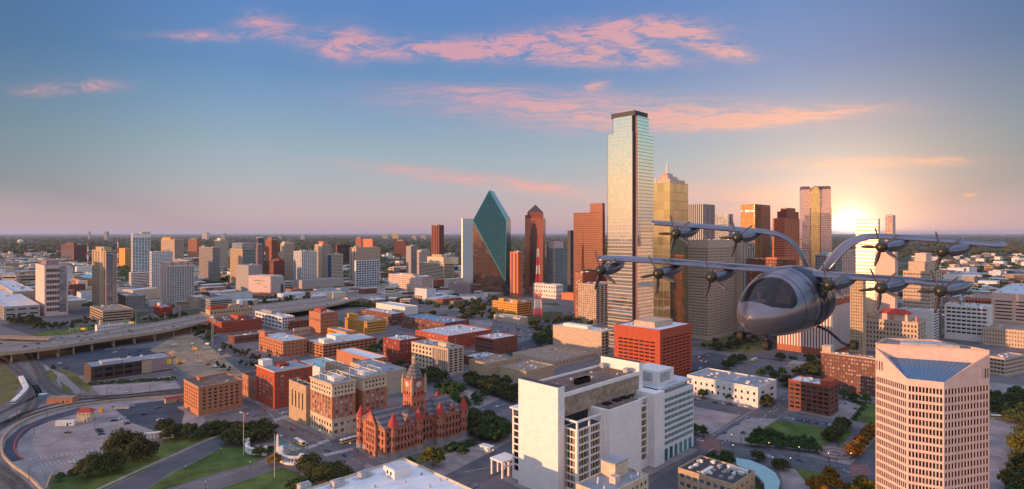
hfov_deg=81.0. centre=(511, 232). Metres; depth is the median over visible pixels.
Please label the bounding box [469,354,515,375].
courthouse annex
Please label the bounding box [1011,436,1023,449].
tree
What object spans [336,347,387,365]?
brick building
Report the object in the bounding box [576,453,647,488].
corner building
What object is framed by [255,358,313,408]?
brick building
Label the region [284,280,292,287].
building
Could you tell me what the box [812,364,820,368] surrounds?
tree
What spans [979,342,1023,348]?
pavement
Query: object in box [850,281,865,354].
office building
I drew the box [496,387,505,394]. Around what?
tree
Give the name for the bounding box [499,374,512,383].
tree
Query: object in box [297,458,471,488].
flat roofed building
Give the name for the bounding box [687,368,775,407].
office building
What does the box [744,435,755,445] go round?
tree
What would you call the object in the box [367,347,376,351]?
tree
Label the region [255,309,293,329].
office building
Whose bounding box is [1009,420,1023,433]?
tree
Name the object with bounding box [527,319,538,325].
tree
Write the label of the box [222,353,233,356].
soil mound
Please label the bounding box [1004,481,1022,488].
tree
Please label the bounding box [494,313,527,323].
building
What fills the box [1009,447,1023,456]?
tree
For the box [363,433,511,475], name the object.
pavement
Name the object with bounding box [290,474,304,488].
tree
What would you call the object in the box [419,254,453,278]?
office building
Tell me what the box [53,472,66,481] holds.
tree
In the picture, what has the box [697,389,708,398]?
tree
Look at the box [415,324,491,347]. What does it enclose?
brick building
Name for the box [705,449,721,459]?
tree
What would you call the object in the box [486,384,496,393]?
tree
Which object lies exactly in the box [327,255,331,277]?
window
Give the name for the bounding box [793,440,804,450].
tree
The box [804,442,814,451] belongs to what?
tree
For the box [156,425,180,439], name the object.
tree
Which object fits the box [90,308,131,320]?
window
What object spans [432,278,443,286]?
building
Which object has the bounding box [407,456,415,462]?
tree
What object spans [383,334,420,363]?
brick building
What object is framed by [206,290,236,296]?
building
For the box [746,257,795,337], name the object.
office building
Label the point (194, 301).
apartment block
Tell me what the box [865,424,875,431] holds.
tree
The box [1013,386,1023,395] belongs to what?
tree
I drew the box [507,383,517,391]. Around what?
tree
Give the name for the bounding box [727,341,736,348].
tree
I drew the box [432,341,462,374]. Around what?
office building
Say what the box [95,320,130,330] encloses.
building
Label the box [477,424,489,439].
tree
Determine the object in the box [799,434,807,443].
tree
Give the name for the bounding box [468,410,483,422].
tree
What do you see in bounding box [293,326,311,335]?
brick building
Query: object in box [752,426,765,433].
tree
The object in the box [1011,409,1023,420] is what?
tree
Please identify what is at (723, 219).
office tower
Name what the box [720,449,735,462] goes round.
tree
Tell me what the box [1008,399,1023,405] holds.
tree
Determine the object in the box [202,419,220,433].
tree
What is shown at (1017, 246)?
distant woodland
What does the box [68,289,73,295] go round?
building
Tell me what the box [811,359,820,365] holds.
tree
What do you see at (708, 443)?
crossing
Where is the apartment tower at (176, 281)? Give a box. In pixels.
[160,261,193,304]
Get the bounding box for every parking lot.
[0,398,204,488]
[2,321,86,333]
[35,348,152,380]
[92,376,181,394]
[112,400,184,430]
[469,320,491,327]
[507,338,552,359]
[536,314,577,323]
[692,353,727,370]
[694,407,739,433]
[834,401,865,418]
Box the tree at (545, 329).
[542,327,550,333]
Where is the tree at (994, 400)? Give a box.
[989,395,1002,405]
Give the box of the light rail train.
[10,376,28,404]
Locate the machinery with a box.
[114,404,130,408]
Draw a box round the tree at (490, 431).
[484,424,500,441]
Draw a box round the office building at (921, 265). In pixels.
[903,253,941,334]
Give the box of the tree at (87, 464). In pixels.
[71,451,108,476]
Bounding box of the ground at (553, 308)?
[0,234,1023,329]
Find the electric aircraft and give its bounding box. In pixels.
[583,215,1008,350]
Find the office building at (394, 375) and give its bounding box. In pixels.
[350,358,405,393]
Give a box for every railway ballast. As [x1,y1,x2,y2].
[0,355,41,424]
[0,359,33,426]
[0,384,41,413]
[0,388,182,422]
[0,391,183,429]
[0,464,31,488]
[0,474,18,488]
[21,353,182,399]
[28,352,183,396]
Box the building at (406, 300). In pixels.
[400,298,411,303]
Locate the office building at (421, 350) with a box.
[411,339,440,369]
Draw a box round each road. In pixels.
[0,320,1023,488]
[3,408,79,461]
[109,419,271,488]
[169,371,185,387]
[180,447,308,488]
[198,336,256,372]
[255,403,377,472]
[427,376,513,402]
[445,440,511,487]
[479,399,505,413]
[648,376,820,488]
[691,433,852,477]
[694,400,748,414]
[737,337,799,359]
[779,414,875,435]
[831,435,875,488]
[989,383,1023,488]
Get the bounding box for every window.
[61,245,73,259]
[74,245,85,260]
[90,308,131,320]
[93,251,104,305]
[122,296,144,308]
[129,273,148,287]
[133,238,149,271]
[152,252,171,287]
[162,240,172,250]
[162,266,193,304]
[175,240,183,258]
[200,248,219,279]
[200,299,230,308]
[211,320,260,331]
[220,248,225,265]
[230,249,240,282]
[243,250,255,263]
[259,245,262,273]
[264,261,272,274]
[274,249,277,258]
[287,244,293,279]
[294,252,300,278]
[302,252,315,278]
[321,313,336,333]
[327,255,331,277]
[332,255,342,277]
[335,404,351,417]
[337,245,350,262]
[346,319,365,331]
[359,248,376,259]
[363,311,402,323]
[368,321,384,331]
[389,275,419,290]
[411,248,417,273]
[417,252,429,273]
[420,263,453,278]
[450,331,489,346]
[476,338,493,352]
[493,302,515,313]
[512,253,512,294]
[515,253,515,294]
[517,303,530,314]
[547,249,553,282]
[554,249,566,291]
[566,429,574,436]
[566,436,574,443]
[566,444,574,451]
[566,451,574,458]
[566,459,574,466]
[566,466,574,473]
[566,473,574,481]
[566,481,574,488]
[571,233,572,291]
[576,273,581,316]
[579,285,594,322]
[597,285,606,322]
[619,341,654,363]
[665,400,692,444]
[688,248,729,335]
[743,245,743,330]
[745,246,746,329]
[773,220,798,264]
[816,256,834,270]
[822,373,874,393]
[843,252,854,294]
[851,281,861,353]
[876,360,988,377]
[877,377,987,488]
[904,273,929,307]
[987,330,1021,345]
[995,300,1023,320]
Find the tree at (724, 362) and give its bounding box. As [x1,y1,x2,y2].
[721,360,731,368]
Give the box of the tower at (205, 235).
[202,232,209,239]
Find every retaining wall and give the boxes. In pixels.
[0,394,183,488]
[45,473,53,488]
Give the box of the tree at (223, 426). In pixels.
[211,420,232,433]
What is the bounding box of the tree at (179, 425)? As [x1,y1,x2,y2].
[170,423,183,433]
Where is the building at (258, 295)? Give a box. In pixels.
[253,292,273,298]
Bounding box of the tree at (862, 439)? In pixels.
[852,434,869,444]
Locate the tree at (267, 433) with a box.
[255,426,277,440]
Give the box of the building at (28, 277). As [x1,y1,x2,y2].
[18,273,34,280]
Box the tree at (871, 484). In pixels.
[864,479,875,488]
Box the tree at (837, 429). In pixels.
[826,426,841,435]
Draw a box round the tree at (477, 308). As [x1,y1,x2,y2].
[472,306,482,310]
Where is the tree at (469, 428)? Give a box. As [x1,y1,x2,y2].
[467,421,477,434]
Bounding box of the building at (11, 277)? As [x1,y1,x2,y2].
[2,274,19,280]
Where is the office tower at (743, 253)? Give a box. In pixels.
[735,242,754,331]
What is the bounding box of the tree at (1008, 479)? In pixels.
[1005,468,1023,483]
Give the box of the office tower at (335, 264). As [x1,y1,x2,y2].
[327,252,342,277]
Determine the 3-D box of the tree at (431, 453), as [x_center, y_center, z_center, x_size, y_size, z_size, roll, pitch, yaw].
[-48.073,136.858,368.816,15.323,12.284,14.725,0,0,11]
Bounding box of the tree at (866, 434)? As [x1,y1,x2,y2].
[859,431,872,439]
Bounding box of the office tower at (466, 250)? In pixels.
[461,219,472,281]
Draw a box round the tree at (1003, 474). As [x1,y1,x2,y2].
[996,465,1022,485]
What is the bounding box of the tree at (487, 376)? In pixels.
[482,375,494,380]
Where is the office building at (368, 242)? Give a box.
[363,239,373,246]
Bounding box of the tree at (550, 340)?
[547,338,552,344]
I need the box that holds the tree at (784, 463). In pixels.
[777,457,791,469]
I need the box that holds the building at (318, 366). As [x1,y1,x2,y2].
[301,357,344,375]
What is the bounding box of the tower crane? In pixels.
[200,311,217,343]
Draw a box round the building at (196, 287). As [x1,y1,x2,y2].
[194,284,198,290]
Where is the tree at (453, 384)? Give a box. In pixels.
[448,381,458,389]
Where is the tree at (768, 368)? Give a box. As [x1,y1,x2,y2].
[764,365,772,370]
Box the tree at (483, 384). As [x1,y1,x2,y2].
[480,380,490,388]
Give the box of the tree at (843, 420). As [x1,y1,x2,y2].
[833,416,852,427]
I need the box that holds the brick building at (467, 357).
[463,351,497,364]
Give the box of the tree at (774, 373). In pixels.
[768,369,780,378]
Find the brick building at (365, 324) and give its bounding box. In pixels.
[345,313,385,333]
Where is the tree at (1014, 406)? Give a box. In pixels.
[1011,402,1023,408]
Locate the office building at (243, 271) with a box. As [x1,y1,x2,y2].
[236,263,261,290]
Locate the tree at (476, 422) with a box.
[468,418,483,433]
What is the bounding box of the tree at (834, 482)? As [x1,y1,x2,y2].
[826,476,845,488]
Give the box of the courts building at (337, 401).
[309,364,387,437]
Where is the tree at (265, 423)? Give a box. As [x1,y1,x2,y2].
[257,417,278,428]
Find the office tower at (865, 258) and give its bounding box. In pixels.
[856,219,879,316]
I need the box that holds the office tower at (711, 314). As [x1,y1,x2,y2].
[688,239,734,339]
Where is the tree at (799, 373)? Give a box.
[795,372,807,375]
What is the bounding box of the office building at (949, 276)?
[943,273,960,295]
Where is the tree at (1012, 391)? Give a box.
[1003,388,1015,395]
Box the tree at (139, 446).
[125,435,159,460]
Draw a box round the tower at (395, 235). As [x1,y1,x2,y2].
[392,233,398,239]
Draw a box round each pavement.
[79,367,177,382]
[97,434,220,488]
[178,404,248,418]
[207,328,264,334]
[226,341,257,344]
[242,394,255,402]
[251,434,300,454]
[254,402,288,410]
[256,349,305,358]
[282,416,309,427]
[299,472,331,484]
[303,426,356,440]
[306,349,380,357]
[352,435,473,463]
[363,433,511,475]
[445,390,498,410]
[500,448,697,488]
[516,357,597,367]
[693,333,732,340]
[694,395,776,408]
[716,418,875,464]
[787,408,834,418]
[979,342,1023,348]
[989,372,1023,376]
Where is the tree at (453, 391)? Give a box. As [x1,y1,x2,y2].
[448,387,458,396]
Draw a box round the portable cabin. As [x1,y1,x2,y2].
[55,419,76,425]
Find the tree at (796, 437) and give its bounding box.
[792,435,801,441]
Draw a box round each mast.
[87,248,88,265]
[117,245,118,266]
[534,240,541,316]
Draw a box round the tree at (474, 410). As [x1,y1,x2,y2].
[468,406,479,414]
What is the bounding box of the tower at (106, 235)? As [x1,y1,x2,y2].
[104,231,108,239]
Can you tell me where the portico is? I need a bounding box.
[490,452,511,478]
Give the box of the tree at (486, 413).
[483,410,496,416]
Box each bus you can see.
[294,437,304,445]
[340,435,356,443]
[990,414,1006,418]
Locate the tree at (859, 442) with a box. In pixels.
[853,439,865,449]
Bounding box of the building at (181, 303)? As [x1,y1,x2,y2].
[175,300,188,306]
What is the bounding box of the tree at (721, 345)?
[716,342,723,348]
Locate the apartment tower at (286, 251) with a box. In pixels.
[280,242,293,280]
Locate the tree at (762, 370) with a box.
[755,367,766,374]
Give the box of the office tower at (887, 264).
[875,252,897,317]
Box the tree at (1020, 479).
[1011,474,1023,486]
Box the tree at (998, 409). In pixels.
[989,404,1005,413]
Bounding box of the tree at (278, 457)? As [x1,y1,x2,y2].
[265,452,282,462]
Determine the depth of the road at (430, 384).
560.29 m
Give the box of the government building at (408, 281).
[388,273,431,290]
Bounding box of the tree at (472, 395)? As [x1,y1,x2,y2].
[470,391,481,402]
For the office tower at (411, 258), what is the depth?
1909.57 m
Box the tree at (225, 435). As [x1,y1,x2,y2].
[218,427,238,442]
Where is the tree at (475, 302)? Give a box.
[469,300,477,305]
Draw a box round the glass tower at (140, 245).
[131,232,149,271]
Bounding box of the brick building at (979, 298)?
[965,293,990,303]
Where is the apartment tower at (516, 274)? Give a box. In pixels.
[510,251,522,296]
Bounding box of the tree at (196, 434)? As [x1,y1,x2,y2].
[189,430,201,440]
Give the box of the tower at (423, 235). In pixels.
[420,233,426,239]
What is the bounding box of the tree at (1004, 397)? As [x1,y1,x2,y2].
[996,395,1013,401]
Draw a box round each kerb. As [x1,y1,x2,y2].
[13,419,51,458]
[691,413,748,454]
[765,445,820,457]
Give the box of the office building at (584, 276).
[575,271,606,317]
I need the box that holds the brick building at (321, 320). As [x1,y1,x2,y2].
[309,307,337,335]
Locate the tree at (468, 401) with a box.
[465,398,471,406]
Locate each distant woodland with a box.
[0,236,1023,256]
[0,256,524,289]
[937,256,1023,308]
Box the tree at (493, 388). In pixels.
[489,384,501,395]
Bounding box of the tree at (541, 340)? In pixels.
[535,337,545,346]
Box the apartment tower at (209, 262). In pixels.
[199,245,219,280]
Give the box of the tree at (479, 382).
[477,379,487,387]
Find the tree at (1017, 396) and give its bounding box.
[1005,393,1022,400]
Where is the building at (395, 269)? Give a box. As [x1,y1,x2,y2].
[389,267,400,272]
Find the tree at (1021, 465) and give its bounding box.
[1016,463,1023,471]
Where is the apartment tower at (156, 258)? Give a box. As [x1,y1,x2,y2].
[149,250,172,287]
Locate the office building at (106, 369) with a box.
[84,352,172,381]
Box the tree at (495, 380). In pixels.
[490,377,498,383]
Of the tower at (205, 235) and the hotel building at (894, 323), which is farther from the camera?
the tower at (205, 235)
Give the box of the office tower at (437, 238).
[431,224,443,255]
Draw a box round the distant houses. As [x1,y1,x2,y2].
[0,249,1023,326]
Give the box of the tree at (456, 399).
[454,395,462,403]
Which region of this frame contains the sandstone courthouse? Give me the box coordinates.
[356,354,467,459]
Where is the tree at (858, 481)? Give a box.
[851,474,869,488]
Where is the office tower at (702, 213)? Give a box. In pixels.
[688,204,714,239]
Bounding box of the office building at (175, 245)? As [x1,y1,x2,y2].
[161,237,183,258]
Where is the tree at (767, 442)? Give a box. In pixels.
[761,438,772,445]
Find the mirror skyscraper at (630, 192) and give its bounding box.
[607,110,653,355]
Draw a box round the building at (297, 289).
[285,288,313,290]
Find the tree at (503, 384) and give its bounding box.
[500,382,509,387]
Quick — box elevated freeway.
[0,283,399,361]
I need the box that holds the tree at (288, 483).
[283,477,298,488]
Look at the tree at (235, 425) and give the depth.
418.04 m
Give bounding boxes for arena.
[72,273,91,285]
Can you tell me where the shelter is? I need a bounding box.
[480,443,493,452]
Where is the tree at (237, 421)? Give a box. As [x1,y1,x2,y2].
[229,420,244,426]
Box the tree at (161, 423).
[153,417,175,430]
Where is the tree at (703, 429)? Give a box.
[700,424,708,437]
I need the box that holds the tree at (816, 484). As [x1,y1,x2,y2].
[810,480,828,488]
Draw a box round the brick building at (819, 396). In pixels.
[788,375,838,416]
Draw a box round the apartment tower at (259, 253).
[256,243,262,273]
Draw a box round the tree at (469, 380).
[465,376,478,383]
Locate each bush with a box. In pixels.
[67,468,75,475]
[443,441,458,449]
[454,442,465,449]
[457,446,469,453]
[462,440,469,445]
[468,439,476,444]
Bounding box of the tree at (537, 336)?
[533,332,542,339]
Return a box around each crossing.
[699,437,723,450]
[850,464,871,475]
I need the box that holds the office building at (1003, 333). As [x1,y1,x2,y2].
[983,321,1023,347]
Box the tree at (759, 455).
[750,449,766,460]
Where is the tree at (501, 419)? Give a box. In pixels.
[494,415,507,422]
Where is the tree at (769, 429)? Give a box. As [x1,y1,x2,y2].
[765,427,776,435]
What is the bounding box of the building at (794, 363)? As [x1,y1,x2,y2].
[788,360,805,367]
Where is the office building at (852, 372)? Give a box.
[821,344,875,396]
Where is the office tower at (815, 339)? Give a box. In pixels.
[777,294,849,354]
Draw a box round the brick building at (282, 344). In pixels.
[259,330,306,357]
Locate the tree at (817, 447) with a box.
[812,442,823,451]
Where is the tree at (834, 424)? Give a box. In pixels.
[830,422,846,431]
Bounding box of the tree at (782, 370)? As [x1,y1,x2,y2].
[778,367,787,374]
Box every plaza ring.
[814,445,858,459]
[818,447,854,457]
[823,448,849,456]
[827,449,845,455]
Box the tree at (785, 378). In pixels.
[778,374,791,386]
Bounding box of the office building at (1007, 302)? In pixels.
[991,283,1023,322]
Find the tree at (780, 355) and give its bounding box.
[774,352,785,359]
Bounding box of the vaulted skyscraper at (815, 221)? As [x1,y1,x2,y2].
[800,186,831,268]
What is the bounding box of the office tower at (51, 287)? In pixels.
[35,259,67,315]
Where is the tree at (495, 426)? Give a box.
[481,423,505,439]
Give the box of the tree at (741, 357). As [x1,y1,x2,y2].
[737,354,747,360]
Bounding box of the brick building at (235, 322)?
[209,313,261,333]
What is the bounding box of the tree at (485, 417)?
[478,416,491,422]
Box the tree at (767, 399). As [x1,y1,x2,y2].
[759,394,775,405]
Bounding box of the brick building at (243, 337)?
[228,330,274,343]
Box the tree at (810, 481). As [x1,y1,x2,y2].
[804,475,824,486]
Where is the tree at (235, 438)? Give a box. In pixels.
[230,428,254,443]
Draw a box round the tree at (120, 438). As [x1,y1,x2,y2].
[99,427,146,452]
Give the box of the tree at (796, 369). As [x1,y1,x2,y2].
[791,366,802,372]
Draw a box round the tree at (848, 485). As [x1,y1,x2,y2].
[841,481,853,488]
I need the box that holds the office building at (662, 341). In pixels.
[614,317,691,376]
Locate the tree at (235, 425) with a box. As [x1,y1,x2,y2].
[227,422,246,429]
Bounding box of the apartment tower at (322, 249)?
[314,241,330,277]
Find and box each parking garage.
[0,289,39,319]
[90,304,132,322]
[129,271,148,288]
[200,296,231,308]
[293,277,342,288]
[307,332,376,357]
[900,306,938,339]
[989,352,1023,375]
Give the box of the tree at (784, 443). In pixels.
[779,439,788,448]
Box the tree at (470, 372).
[466,370,477,376]
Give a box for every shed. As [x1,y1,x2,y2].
[38,393,46,399]
[46,395,77,403]
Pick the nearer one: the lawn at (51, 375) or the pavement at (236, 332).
the lawn at (51, 375)
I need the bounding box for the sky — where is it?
[0,0,1023,233]
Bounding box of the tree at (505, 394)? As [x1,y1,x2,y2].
[503,390,512,399]
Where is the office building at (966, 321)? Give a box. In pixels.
[944,302,992,341]
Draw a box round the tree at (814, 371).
[806,367,820,377]
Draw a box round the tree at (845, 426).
[830,421,847,429]
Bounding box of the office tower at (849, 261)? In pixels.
[842,249,855,294]
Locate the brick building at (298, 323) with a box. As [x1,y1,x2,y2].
[288,318,308,329]
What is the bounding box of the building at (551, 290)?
[533,282,562,298]
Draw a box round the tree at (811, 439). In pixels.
[808,435,816,443]
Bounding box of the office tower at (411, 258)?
[406,245,417,273]
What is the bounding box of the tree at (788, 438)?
[785,434,792,442]
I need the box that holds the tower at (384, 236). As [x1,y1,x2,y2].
[382,234,388,239]
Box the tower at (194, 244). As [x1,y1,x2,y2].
[188,238,201,256]
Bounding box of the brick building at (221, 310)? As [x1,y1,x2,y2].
[205,299,252,323]
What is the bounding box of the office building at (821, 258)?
[815,252,840,292]
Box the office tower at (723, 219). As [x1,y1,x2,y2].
[715,214,732,239]
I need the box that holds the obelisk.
[276,434,278,452]
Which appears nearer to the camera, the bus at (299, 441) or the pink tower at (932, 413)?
the pink tower at (932, 413)
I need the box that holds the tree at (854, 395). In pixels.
[849,391,859,398]
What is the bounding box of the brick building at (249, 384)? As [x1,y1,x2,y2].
[242,371,256,400]
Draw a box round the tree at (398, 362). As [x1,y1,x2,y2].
[392,360,402,365]
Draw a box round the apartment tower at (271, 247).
[265,237,277,259]
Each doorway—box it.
[665,448,667,459]
[670,445,672,457]
[674,443,677,455]
[679,441,681,452]
[684,439,686,450]
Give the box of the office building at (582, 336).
[553,322,606,356]
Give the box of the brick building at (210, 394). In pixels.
[183,373,241,415]
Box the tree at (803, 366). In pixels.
[800,363,809,372]
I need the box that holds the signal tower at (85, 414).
[75,408,95,421]
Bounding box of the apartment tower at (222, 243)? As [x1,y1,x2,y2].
[214,238,227,269]
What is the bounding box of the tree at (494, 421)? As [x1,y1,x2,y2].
[483,416,500,424]
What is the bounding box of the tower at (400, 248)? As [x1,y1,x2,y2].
[394,240,406,258]
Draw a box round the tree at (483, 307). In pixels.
[479,303,486,311]
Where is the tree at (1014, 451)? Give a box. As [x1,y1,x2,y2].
[1007,449,1020,457]
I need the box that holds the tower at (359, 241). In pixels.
[356,237,362,246]
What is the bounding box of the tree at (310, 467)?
[302,460,320,476]
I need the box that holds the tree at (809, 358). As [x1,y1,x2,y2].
[805,355,815,361]
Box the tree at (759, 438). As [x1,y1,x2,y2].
[753,434,765,446]
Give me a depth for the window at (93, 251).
1114.95 m
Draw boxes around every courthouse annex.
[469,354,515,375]
[500,360,553,381]
[512,345,594,366]
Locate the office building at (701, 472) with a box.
[678,455,754,488]
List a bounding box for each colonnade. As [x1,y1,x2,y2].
[245,438,266,455]
[279,445,303,465]
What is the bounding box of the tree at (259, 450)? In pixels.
[252,445,268,455]
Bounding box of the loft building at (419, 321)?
[401,313,468,329]
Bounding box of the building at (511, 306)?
[492,298,531,315]
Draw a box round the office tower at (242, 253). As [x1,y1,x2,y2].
[230,243,255,285]
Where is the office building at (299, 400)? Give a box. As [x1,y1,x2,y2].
[289,378,309,425]
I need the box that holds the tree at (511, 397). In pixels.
[507,392,517,402]
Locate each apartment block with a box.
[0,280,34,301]
[118,292,145,309]
[188,294,208,307]
[263,258,283,276]
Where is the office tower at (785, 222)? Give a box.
[772,208,798,265]
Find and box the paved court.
[779,468,810,488]
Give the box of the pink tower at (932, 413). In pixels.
[875,338,989,488]
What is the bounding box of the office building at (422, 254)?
[417,249,429,273]
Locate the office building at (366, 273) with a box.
[354,260,378,286]
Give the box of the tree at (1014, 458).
[1004,453,1023,465]
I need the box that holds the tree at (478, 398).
[472,395,482,404]
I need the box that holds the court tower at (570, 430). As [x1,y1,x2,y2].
[510,355,693,488]
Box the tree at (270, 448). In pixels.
[267,446,275,451]
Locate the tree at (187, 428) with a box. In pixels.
[174,423,199,437]
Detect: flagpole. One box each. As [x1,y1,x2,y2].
[243,413,244,454]
[274,433,274,476]
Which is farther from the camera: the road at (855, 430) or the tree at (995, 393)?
the tree at (995, 393)
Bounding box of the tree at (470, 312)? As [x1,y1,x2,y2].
[465,309,476,315]
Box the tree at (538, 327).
[534,324,544,330]
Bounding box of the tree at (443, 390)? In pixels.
[439,386,449,394]
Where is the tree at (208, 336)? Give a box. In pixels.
[203,333,214,339]
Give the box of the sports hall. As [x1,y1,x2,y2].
[376,301,417,314]
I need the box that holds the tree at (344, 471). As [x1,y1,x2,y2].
[322,460,354,480]
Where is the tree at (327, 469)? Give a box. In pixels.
[313,460,340,481]
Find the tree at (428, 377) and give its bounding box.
[422,371,432,380]
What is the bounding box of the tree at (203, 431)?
[190,425,210,434]
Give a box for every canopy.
[164,395,183,403]
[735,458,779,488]
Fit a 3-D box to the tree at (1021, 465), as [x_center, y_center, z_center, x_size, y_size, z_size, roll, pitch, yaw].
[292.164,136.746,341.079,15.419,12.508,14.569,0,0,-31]
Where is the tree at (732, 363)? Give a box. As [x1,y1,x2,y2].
[723,359,733,368]
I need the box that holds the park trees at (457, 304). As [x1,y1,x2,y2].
[81,286,490,307]
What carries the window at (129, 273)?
in the parking garage at (139, 279)
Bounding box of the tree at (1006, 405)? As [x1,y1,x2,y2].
[998,401,1010,409]
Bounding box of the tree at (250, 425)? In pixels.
[239,420,260,431]
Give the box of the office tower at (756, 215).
[740,204,769,258]
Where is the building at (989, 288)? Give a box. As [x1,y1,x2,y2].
[982,286,999,291]
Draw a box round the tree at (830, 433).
[820,428,839,440]
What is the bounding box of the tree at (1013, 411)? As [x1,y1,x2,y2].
[1003,408,1023,422]
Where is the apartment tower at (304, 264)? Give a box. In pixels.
[293,250,316,278]
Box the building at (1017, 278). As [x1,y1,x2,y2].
[1014,276,1020,281]
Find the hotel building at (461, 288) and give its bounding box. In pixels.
[448,282,472,293]
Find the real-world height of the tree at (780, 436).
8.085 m
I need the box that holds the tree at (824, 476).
[816,472,829,484]
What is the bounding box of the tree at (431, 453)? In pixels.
[420,446,445,465]
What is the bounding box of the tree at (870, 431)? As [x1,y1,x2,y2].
[860,427,875,436]
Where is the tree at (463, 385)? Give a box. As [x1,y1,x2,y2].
[457,382,466,392]
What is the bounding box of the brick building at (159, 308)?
[154,302,171,316]
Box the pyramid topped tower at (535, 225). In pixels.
[525,205,545,294]
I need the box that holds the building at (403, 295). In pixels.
[392,294,410,298]
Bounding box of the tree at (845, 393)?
[838,388,848,397]
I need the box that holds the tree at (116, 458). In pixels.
[96,447,128,471]
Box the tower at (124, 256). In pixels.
[119,248,129,266]
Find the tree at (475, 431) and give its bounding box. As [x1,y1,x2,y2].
[471,424,486,438]
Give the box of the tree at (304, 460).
[293,451,322,470]
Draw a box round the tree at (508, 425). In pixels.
[501,420,511,436]
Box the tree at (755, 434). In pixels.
[749,432,760,436]
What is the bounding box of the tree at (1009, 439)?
[1004,432,1023,448]
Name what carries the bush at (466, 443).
on the lawn at (421, 461)
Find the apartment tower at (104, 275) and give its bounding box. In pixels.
[92,246,116,305]
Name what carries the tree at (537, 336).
on the road at (749, 367)
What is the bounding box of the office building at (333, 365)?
[325,361,353,373]
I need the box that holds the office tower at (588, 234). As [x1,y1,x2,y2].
[573,203,604,312]
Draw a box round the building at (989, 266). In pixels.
[984,265,994,269]
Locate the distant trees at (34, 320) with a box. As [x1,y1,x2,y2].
[6,270,820,372]
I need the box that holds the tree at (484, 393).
[479,388,488,398]
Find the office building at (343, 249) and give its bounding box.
[336,244,350,262]
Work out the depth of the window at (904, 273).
810.95 m
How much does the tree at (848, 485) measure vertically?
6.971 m
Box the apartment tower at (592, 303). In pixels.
[578,281,606,323]
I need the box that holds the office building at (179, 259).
[173,258,192,261]
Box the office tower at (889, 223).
[885,214,894,240]
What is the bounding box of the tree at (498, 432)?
[489,423,506,441]
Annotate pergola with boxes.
[144,429,174,438]
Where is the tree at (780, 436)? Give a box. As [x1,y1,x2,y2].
[775,432,785,440]
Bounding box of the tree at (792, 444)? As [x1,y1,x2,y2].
[789,440,795,449]
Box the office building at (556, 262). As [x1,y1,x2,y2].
[546,241,566,291]
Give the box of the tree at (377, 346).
[372,343,381,348]
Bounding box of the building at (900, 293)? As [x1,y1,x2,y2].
[898,290,902,296]
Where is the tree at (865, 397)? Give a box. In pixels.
[860,393,872,401]
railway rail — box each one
[0,360,31,425]
[1,388,181,422]
[1,391,180,428]
[2,356,37,422]
[2,391,176,426]
[3,388,183,422]
[23,354,183,398]
[25,354,181,397]
[32,356,179,396]
[33,355,174,395]
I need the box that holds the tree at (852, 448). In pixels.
[843,442,862,456]
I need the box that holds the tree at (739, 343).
[732,340,742,346]
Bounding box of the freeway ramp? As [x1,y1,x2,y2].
[0,335,55,340]
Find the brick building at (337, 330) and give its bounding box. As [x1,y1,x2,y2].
[327,327,355,333]
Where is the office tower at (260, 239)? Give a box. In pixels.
[256,236,263,259]
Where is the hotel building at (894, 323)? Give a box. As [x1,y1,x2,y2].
[866,308,925,350]
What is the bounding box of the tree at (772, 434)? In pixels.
[766,430,776,439]
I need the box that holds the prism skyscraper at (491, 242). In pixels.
[473,190,510,295]
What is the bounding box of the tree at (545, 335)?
[540,331,549,339]
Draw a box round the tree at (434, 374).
[430,370,438,378]
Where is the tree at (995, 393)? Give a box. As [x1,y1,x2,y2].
[989,389,1002,396]
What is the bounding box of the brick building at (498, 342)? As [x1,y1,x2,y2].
[475,332,516,353]
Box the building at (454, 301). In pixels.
[448,299,465,304]
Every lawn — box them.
[0,365,18,404]
[32,324,94,335]
[45,370,56,381]
[50,433,219,488]
[57,368,91,392]
[59,380,73,392]
[148,446,266,488]
[221,467,299,488]
[414,440,478,464]
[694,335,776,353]
[763,420,833,445]
[792,468,826,487]
[836,430,852,446]
[847,399,875,423]
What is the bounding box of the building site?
[151,335,241,376]
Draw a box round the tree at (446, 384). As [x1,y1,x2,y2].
[439,380,449,388]
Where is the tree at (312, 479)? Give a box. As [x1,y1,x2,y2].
[294,474,317,488]
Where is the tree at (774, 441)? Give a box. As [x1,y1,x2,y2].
[771,437,780,447]
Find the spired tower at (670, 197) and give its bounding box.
[653,161,687,322]
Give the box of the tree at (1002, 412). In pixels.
[999,410,1018,421]
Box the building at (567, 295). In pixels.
[561,292,572,299]
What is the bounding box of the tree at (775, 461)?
[771,458,783,468]
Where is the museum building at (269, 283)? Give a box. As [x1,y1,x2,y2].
[248,274,284,295]
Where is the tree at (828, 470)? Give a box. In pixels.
[822,465,840,477]
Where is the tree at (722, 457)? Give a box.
[714,453,728,462]
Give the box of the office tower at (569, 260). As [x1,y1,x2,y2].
[567,230,572,292]
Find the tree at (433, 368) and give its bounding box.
[426,366,439,370]
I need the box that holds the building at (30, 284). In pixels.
[24,282,34,285]
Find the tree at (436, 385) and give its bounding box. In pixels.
[433,381,440,390]
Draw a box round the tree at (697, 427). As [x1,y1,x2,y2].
[694,423,700,433]
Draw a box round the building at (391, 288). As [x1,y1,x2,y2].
[385,285,398,292]
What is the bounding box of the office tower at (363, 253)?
[349,246,379,281]
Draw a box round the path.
[44,364,81,393]
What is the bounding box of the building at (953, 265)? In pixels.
[949,264,959,266]
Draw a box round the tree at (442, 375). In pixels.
[434,370,449,381]
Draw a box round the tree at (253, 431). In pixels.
[246,426,263,441]
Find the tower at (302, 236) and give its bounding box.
[300,234,305,239]
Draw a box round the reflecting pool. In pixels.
[271,436,300,451]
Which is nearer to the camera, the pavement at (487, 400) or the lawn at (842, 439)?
the lawn at (842, 439)

